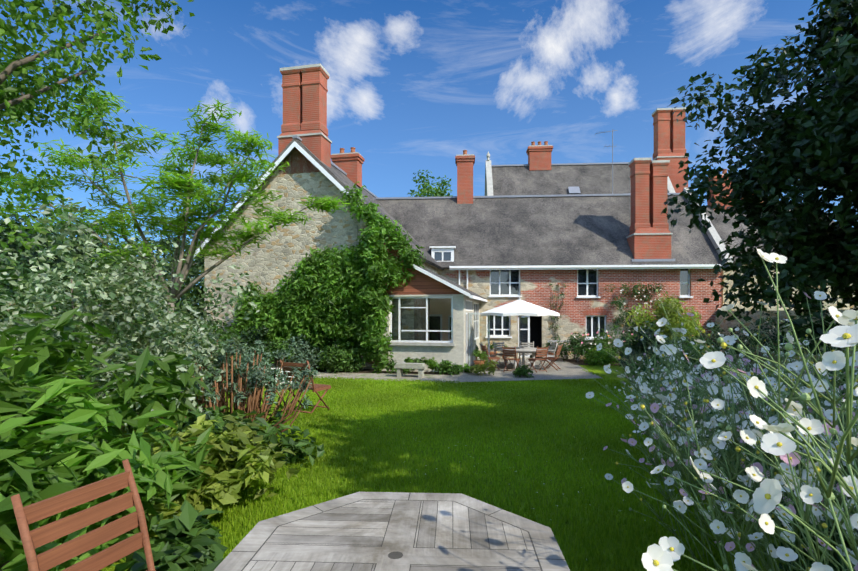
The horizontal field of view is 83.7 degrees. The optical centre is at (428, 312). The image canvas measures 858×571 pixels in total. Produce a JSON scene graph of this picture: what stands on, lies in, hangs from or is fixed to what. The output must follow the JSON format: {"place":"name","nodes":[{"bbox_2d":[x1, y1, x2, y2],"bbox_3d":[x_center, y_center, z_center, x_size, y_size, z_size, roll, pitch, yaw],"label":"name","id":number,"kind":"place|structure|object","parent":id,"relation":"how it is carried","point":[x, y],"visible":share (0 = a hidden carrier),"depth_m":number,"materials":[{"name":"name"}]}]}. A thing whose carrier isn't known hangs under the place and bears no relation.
{"place":"outdoors","nodes":[
{"label":"outdoors","id":0,"kind":"place"},
{"bbox_2d":[296,371,463,382],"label":"gravel path","id":1,"kind":"structure","parent":0,"point":[386,376],"depth_m":15.85,"materials":[{"name":"beige gravel"}]},
{"bbox_2d":[258,366,377,372],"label":"garden bed","id":2,"kind":"structure","parent":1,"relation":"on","point":[360,371],"depth_m":17.45,"materials":[{"name":"brown soil"}]},
{"bbox_2d":[279,334,329,368],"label":"shrub leaves","id":3,"kind":"object","parent":2,"relation":"on","point":[299,355],"visible":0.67,"depth_m":17.06,"materials":[{"name":"green plant"}]},
{"bbox_2d":[224,181,425,367],"bbox_3d":[-3.890,-1.336,17.653,7.686,6.951,2.133,0,0,17],"label":"climbing ivy","id":4,"kind":"object","parent":2,"relation":"on","point":[326,295],"depth_m":17.20,"materials":[{"name":"green plant"}]},
{"bbox_2d":[403,357,415,373],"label":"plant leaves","id":5,"kind":"object","parent":1,"relation":"on","point":[406,360],"visible":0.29,"depth_m":16.50,"materials":[{"name":"green plant"}]},
{"bbox_2d":[394,363,426,377],"bbox_3d":[-0.611,1.883,15.764,1.000,0.450,0.400,0,0,12],"label":"stone bench","id":6,"kind":"object","parent":1,"relation":"on","point":[420,367],"visible":0.9,"depth_m":15.62,"materials":[{"name":"beige stone"}]},
{"bbox_2d":[380,371,456,374],"bbox_3d":[-0.376,2.094,16.767,2.850,0.001,0.620,0,0,12],"label":"stone edging","id":7,"kind":"object","parent":1,"relation":"on","point":[417,373],"visible":0.6,"depth_m":16.85,"materials":[{"name":"stone"}]},
{"bbox_2d":[384,359,405,373],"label":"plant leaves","id":8,"kind":"object","parent":7,"relation":"on","point":[391,367],"visible":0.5,"depth_m":16.64,"materials":[{"name":"green plant"}]},
{"bbox_2d":[408,358,422,370],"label":"plant leaves","id":9,"kind":"object","parent":7,"relation":"on","point":[417,360],"visible":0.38,"depth_m":16.50,"materials":[{"name":"green plant"}]},
{"bbox_2d":[421,357,438,372],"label":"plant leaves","id":10,"kind":"object","parent":7,"relation":"on","point":[431,363],"visible":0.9,"depth_m":16.43,"materials":[{"name":"green plant"}]},
{"bbox_2d":[435,359,452,374],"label":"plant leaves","id":11,"kind":"object","parent":1,"relation":"on","point":[446,364],"visible":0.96,"depth_m":16.30,"materials":[{"name":"green plant"}]},
{"bbox_2d":[0,365,848,570],"bbox_3d":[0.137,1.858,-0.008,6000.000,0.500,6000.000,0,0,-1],"label":"ground","id":12,"kind":"structure","parent":0,"point":[599,370],"depth_m":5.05,"materials":[{"name":"green plant"}]},
{"bbox_2d":[2,215,92,291],"bbox_3d":[-27.589,-2.303,30.774,14.656,8.905,11.696,0,0,-1],"label":"shrub","id":13,"kind":"object","parent":12,"relation":"on","point":[40,243],"depth_m":29.50,"materials":[{"name":"green plant"}]},
{"bbox_2d":[0,261,118,372],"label":"shrub","id":14,"kind":"object","parent":12,"relation":"on","point":[11,275],"visible":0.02,"depth_m":7.81,"materials":[{"name":"green plant"}]},
{"bbox_2d":[0,209,155,305],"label":"shrub","id":15,"kind":"object","parent":12,"relation":"on","point":[16,245],"depth_m":21.35,"materials":[{"name":"green plant"}]},
{"bbox_2d":[11,459,155,570],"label":"chair","id":16,"kind":"object","parent":12,"relation":"on","point":[34,539],"visible":1,"depth_m":1.97,"materials":[{"name":"brown wood"}]},
{"bbox_2d":[0,0,194,265],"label":"tree","id":17,"kind":"object","parent":12,"relation":"on","point":[9,92],"depth_m":6.01,"materials":[{"name":"green plant"}]},
{"bbox_2d":[0,301,217,570],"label":"broad shrub","id":18,"kind":"object","parent":12,"relation":"on","point":[47,451],"depth_m":2.75,"materials":[{"name":"green plant"}]},
{"bbox_2d":[0,197,263,432],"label":"variegated shrub","id":19,"kind":"object","parent":12,"relation":"on","point":[91,295],"depth_m":5.12,"materials":[{"name":"green plant"}]},
{"bbox_2d":[66,225,204,306],"bbox_3d":[-13.649,-1.455,26.534,9.995,7.148,9.984,0,0,-1],"label":"shrub","id":20,"kind":"object","parent":12,"relation":"on","point":[195,269],"depth_m":24.10,"materials":[{"name":"green plant"}]},
{"bbox_2d":[63,301,243,427],"bbox_3d":[-4.660,0.857,8.427,3.650,2.176,3.716,0,0,-1],"label":"shrub","id":21,"kind":"object","parent":12,"relation":"on","point":[226,337],"depth_m":8.32,"materials":[{"name":"green plant"}]},
{"bbox_2d":[89,283,236,341],"bbox_3d":[-7.884,0.591,14.515,3.408,3.115,4.530,0,0,-1],"label":"shrub","id":22,"kind":"object","parent":12,"relation":"on","point":[205,304],"visible":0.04,"depth_m":15.03,"materials":[{"name":"green plant"}]},
{"bbox_2d":[114,499,227,570],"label":"low shrub leaves","id":23,"kind":"object","parent":12,"relation":"on","point":[183,541],"visible":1,"depth_m":2.63,"materials":[{"name":"green plant"}]},
{"bbox_2d":[0,85,349,313],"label":"silk tree","id":24,"kind":"object","parent":12,"relation":"on","point":[113,221],"depth_m":11.00,"materials":[{"name":"green plant"}]},
{"bbox_2d":[123,412,299,538],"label":"low shrub leaves","id":25,"kind":"object","parent":12,"relation":"on","point":[241,463],"visible":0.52,"depth_m":3.90,"materials":[{"name":"green plant"}]},
{"bbox_2d":[174,403,274,457],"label":"low shrub leaves","id":26,"kind":"object","parent":12,"relation":"on","point":[217,415],"visible":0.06,"depth_m":5.26,"materials":[{"name":"green plant"}]},
{"bbox_2d":[144,333,318,434],"bbox_3d":[-2.530,0.992,6.128,2.307,1.499,2.283,0,0,-1],"label":"euphorbia","id":27,"kind":"object","parent":12,"relation":"on","point":[252,374],"depth_m":5.98,"materials":[{"name":"green plant"}]},
{"bbox_2d":[144,403,324,467],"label":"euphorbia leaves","id":28,"kind":"object","parent":12,"relation":"on","point":[292,445],"visible":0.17,"depth_m":5.36,"materials":[{"name":"green plant"}]},
{"bbox_2d":[233,324,272,360],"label":"shrub leaves","id":29,"kind":"object","parent":12,"relation":"on","point":[259,334],"visible":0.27,"depth_m":17.42,"materials":[{"name":"green plant"}]},
{"bbox_2d":[262,366,291,384],"bbox_3d":[-4.516,1.856,14.196,1.060,0.505,0.500,0,0,-16],"label":"white planter","id":30,"kind":"object","parent":12,"relation":"on","point":[282,371],"visible":0.02,"depth_m":14.08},
{"bbox_2d":[261,340,293,366],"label":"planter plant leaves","id":31,"kind":"object","parent":12,"relation":"on","point":[273,348],"visible":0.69,"depth_m":14.09,"materials":[{"name":"green plant"}]},
{"bbox_2d":[280,359,330,413],"bbox_3d":[-2.462,1.450,9.554,0.729,1.092,0.722,0,0,27],"label":"chair","id":32,"kind":"object","parent":12,"relation":"on","point":[315,388],"visible":0.42,"depth_m":9.40,"materials":[{"name":"brown wood"}]},
{"bbox_2d":[315,341,364,372],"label":"shrub leaves","id":33,"kind":"object","parent":12,"relation":"on","point":[335,358],"visible":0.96,"depth_m":16.86,"materials":[{"name":"green plant"}]},
{"bbox_2d":[193,63,489,372],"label":"wing","id":34,"kind":"structure","parent":12,"relation":"on","point":[436,315],"depth_m":18.52,"materials":[{"name":"beige stone"}]},
{"bbox_2d":[372,358,389,373],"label":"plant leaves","id":35,"kind":"object","parent":12,"relation":"on","point":[382,364],"visible":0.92,"depth_m":16.63,"materials":[{"name":"green plant"}]},
{"bbox_2d":[214,492,569,570],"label":"wooden table","id":36,"kind":"object","parent":12,"relation":"on","point":[381,531],"visible":1,"depth_m":1.84,"materials":[{"name":"grey wood"}]},
{"bbox_2d":[407,169,452,196],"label":"tree","id":37,"kind":"object","parent":12,"relation":"on","point":[433,192],"visible":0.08,"depth_m":43.05,"materials":[{"name":"green plant"}]},
{"bbox_2d":[7,296,857,378],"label":"garden walls","id":38,"kind":"structure","parent":12,"relation":"on","point":[724,324],"depth_m":18.43,"materials":[{"name":"beige stone"}]},
{"bbox_2d":[438,363,460,374],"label":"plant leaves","id":39,"kind":"object","parent":12,"relation":"on","point":[454,369],"visible":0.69,"depth_m":16.34,"materials":[{"name":"green plant"}]},
{"bbox_2d":[374,129,732,358],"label":"range","id":40,"kind":"structure","parent":12,"relation":"on","point":[496,251],"depth_m":22.24,"materials":[{"name":"brick"}]},
{"bbox_2d":[605,280,668,338],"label":"climbing rose leaves","id":41,"kind":"object","parent":40,"relation":"attached to","point":[617,302],"visible":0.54,"depth_m":21.46,"materials":[{"name":"green plant"}]},
{"bbox_2d":[619,333,636,355],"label":"shrub","id":42,"kind":"object","parent":12,"relation":"on","point":[627,340],"visible":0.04,"depth_m":20.44,"materials":[{"name":"green plant"}]},
{"bbox_2d":[616,351,652,385],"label":"shrub","id":43,"kind":"object","parent":12,"relation":"on","point":[635,359],"visible":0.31,"depth_m":13.85,"materials":[{"name":"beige plant"}]},
{"bbox_2d":[571,289,719,349],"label":"rose blooms","id":44,"kind":"object","parent":12,"relation":"on","point":[597,332],"visible":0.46,"depth_m":20.61,"materials":[{"name":"pink plant"}]},
{"bbox_2d":[616,321,696,371],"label":"shrub","id":45,"kind":"object","parent":12,"relation":"on","point":[637,347],"depth_m":15.01,"materials":[{"name":"green plant"}]},
{"bbox_2d":[564,359,752,366],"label":"flower bed","id":46,"kind":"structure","parent":12,"relation":"on","point":[574,362],"depth_m":20.27,"materials":[{"name":"soil"}]},
{"bbox_2d":[548,340,577,359],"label":"bench wall","id":47,"kind":"structure","parent":46,"relation":"on","point":[553,341],"depth_m":21.73,"materials":[{"name":"grey wood"}]},
{"bbox_2d":[555,331,598,361],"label":"shrub","id":48,"kind":"object","parent":46,"relation":"on","point":[579,349],"depth_m":20.47,"materials":[{"name":"green plant"}]},
{"bbox_2d":[583,346,619,366],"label":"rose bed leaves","id":49,"kind":"object","parent":46,"relation":"on","point":[594,358],"visible":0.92,"depth_m":19.12,"materials":[{"name":"green plant"}]},
{"bbox_2d":[583,323,632,356],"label":"rose bush","id":50,"kind":"object","parent":46,"relation":"on","point":[604,343],"visible":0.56,"depth_m":20.21,"materials":[{"name":"green plant"}]},
{"bbox_2d":[700,319,744,356],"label":"shrub","id":51,"kind":"object","parent":46,"relation":"on","point":[718,335],"depth_m":19.68,"materials":[{"name":"green plant"}]},
{"bbox_2d":[623,337,711,381],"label":"flowering plants","id":52,"kind":"object","parent":12,"relation":"on","point":[660,359],"visible":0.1,"depth_m":12.31,"materials":[{"name":"green plant"}]},
{"bbox_2d":[626,291,712,351],"bbox_3d":[8.525,0.673,17.017,2.951,2.930,2.930,0,0,-1],"label":"shrub","id":53,"kind":"object","parent":12,"relation":"on","point":[672,309],"depth_m":16.66,"materials":[{"name":"green plant"}]},
{"bbox_2d":[484,107,857,310],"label":"range","id":54,"kind":"structure","parent":12,"relation":"on","point":[539,173],"depth_m":29.08,"materials":[{"name":"stone"}]},
{"bbox_2d":[643,347,776,394],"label":"flowering plants","id":55,"kind":"object","parent":12,"relation":"on","point":[684,360],"visible":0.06,"depth_m":9.71,"materials":[{"name":"green plant"}]},
{"bbox_2d":[586,249,857,570],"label":"white flowers","id":56,"kind":"object","parent":12,"relation":"on","point":[777,442],"visible":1,"depth_m":1.98,"materials":[{"name":"white plant"}]},
{"bbox_2d":[667,359,825,423],"bbox_3d":[4.538,1.284,6.806,2.348,1.235,2.874,0,0,-1],"label":"flowering plant","id":57,"kind":"object","parent":12,"relation":"on","point":[728,383],"visible":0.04,"depth_m":6.87,"materials":[{"name":"green plant"}]},
{"bbox_2d":[718,311,786,366],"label":"shrub","id":58,"kind":"object","parent":12,"relation":"on","point":[766,324],"depth_m":17.78,"materials":[{"name":"green plant"}]},
{"bbox_2d":[661,0,857,360],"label":"tree","id":59,"kind":"object","parent":12,"relation":"on","point":[804,154],"depth_m":9.17,"materials":[{"name":"green plant"}]},
{"bbox_2d":[673,366,857,570],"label":"flowering plants","id":60,"kind":"object","parent":12,"relation":"on","point":[835,553],"visible":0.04,"depth_m":2.71,"materials":[{"name":"green plant"}]},
{"bbox_2d":[769,302,839,363],"bbox_3d":[13.037,0.878,16.053,2.900,2.524,2.050,0,0,-1],"label":"shrub","id":61,"kind":"object","parent":12,"relation":"on","point":[803,339],"depth_m":16.11,"materials":[{"name":"green plant"}]},
{"bbox_2d":[814,0,857,130],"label":"tree row","id":62,"kind":"object","parent":12,"relation":"on","point":[833,4],"visible":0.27,"depth_m":7.91,"materials":[{"name":"green plant"}]},
{"bbox_2d":[823,344,857,376],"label":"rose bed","id":63,"kind":"object","parent":12,"relation":"on","point":[845,357],"visible":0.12,"depth_m":13.58,"materials":[{"name":"green plant"}]},
{"bbox_2d":[0,0,856,299],"label":"sky","id":64,"kind":"structure","parent":0,"point":[413,85],"materials":[{"name":"blue"}]},
{"bbox_2d":[455,358,600,381],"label":"patio","id":65,"kind":"structure","parent":0,"point":[567,370],"depth_m":16.60,"materials":[{"name":"beige stone"}]},
{"bbox_2d":[455,363,472,372],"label":"plant leaves","id":66,"kind":"object","parent":65,"relation":"on","point":[467,368],"visible":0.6,"depth_m":16.77,"materials":[{"name":"green plant"}]},
{"bbox_2d":[474,360,484,364],"bbox_3d":[1.839,1.916,17.469,0.420,0.360,0.409,0,0,-1],"label":"planter","id":67,"kind":"object","parent":65,"relation":"on","point":[476,362],"depth_m":17.34,"materials":[{"name":"orange ceramic"}]},
{"bbox_2d":[471,349,485,360],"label":"potted plant","id":68,"kind":"object","parent":67,"relation":"in","point":[477,353],"visible":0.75,"depth_m":17.45,"materials":[{"name":"green plant"}]},
{"bbox_2d":[470,353,498,374],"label":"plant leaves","id":69,"kind":"object","parent":65,"relation":"on","point":[477,368],"visible":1,"depth_m":16.09,"materials":[{"name":"green plant"}]},
{"bbox_2d":[480,342,495,364],"bbox_3d":[2.292,1.637,18.753,0.602,0.950,0.586,0,0,13],"label":"dining chair","id":70,"kind":"object","parent":65,"relation":"on","point":[490,350],"visible":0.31,"depth_m":18.55,"materials":[{"name":"grey wood"}]},
{"bbox_2d":[480,344,499,369],"bbox_3d":[2.272,1.637,17.812,0.602,0.950,0.488,0,0,-14],"label":"dining chair","id":71,"kind":"object","parent":65,"relation":"on","point":[484,348],"visible":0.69,"depth_m":17.66,"materials":[{"name":"brown wood"}]},
{"bbox_2d":[493,341,512,365],"bbox_3d":[2.983,1.637,19.428,0.586,0.950,0.602,0,0,-30],"label":"dining chair","id":72,"kind":"object","parent":65,"relation":"on","point":[498,354],"visible":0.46,"depth_m":19.48,"materials":[{"name":"grey wood"}]},
{"bbox_2d":[502,346,519,371],"bbox_3d":[2.938,1.637,17.108,0.488,0.950,0.602,0,0,27],"label":"dining chair","id":73,"kind":"object","parent":65,"relation":"on","point":[510,352],"visible":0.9,"depth_m":16.95,"materials":[{"name":"brown wood"}]},
{"bbox_2d":[497,347,541,368],"bbox_3d":[3.450,1.728,18.259,1.700,0.740,1.700,0,0,-18],"label":"dining table","id":74,"kind":"object","parent":65,"relation":"on","point":[523,350],"visible":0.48,"depth_m":17.97,"materials":[{"name":"grey wood"}]},
{"bbox_2d":[481,296,559,367],"bbox_3d":[3.450,0.728,18.259,2.864,2.740,2.864,0,0,-35],"label":"parasol","id":75,"kind":"object","parent":65,"relation":"on","point":[519,306],"visible":0.85,"depth_m":17.37,"materials":[{"name":"fabric"}]},
{"bbox_2d":[512,364,533,377],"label":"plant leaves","id":76,"kind":"object","parent":65,"relation":"on","point":[522,370],"visible":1,"depth_m":15.60,"materials":[{"name":"green plant"}]},
{"bbox_2d":[520,341,533,363],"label":"dining chair","id":77,"kind":"object","parent":65,"relation":"on","point":[527,353],"visible":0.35,"depth_m":19.57,"materials":[{"name":"grey wood"}]},
{"bbox_2d":[528,346,548,372],"bbox_3d":[3.904,1.637,17.084,0.488,0.950,0.602,0,0,-20],"label":"dining chair","id":78,"kind":"object","parent":65,"relation":"on","point":[539,350],"visible":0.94,"depth_m":16.93,"materials":[{"name":"brown wood"}]},
{"bbox_2d":[538,342,557,366],"bbox_3d":[4.628,1.637,18.702,0.602,0.950,0.586,0,0,-12],"label":"dining chair","id":79,"kind":"object","parent":65,"relation":"on","point":[550,349],"visible":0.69,"depth_m":18.62,"materials":[{"name":"grey wood"}]},
{"bbox_2d":[542,341,554,348],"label":"pot plant","id":80,"kind":"object","parent":65,"relation":"on","point":[547,344],"visible":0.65,"depth_m":21.45,"materials":[{"name":"green plant"}]},
{"bbox_2d":[543,344,562,370],"bbox_3d":[4.598,1.637,17.743,0.602,0.950,0.488,0,0,30],"label":"dining chair","id":81,"kind":"object","parent":65,"relation":"on","point":[554,359],"visible":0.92,"depth_m":17.62,"materials":[{"name":"brown wood"}]},
{"bbox_2d":[548,281,567,347],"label":"climbing plant","id":82,"kind":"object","parent":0,"point":[555,309],"depth_m":21.95,"materials":[{"name":"green plant"}]}
]}

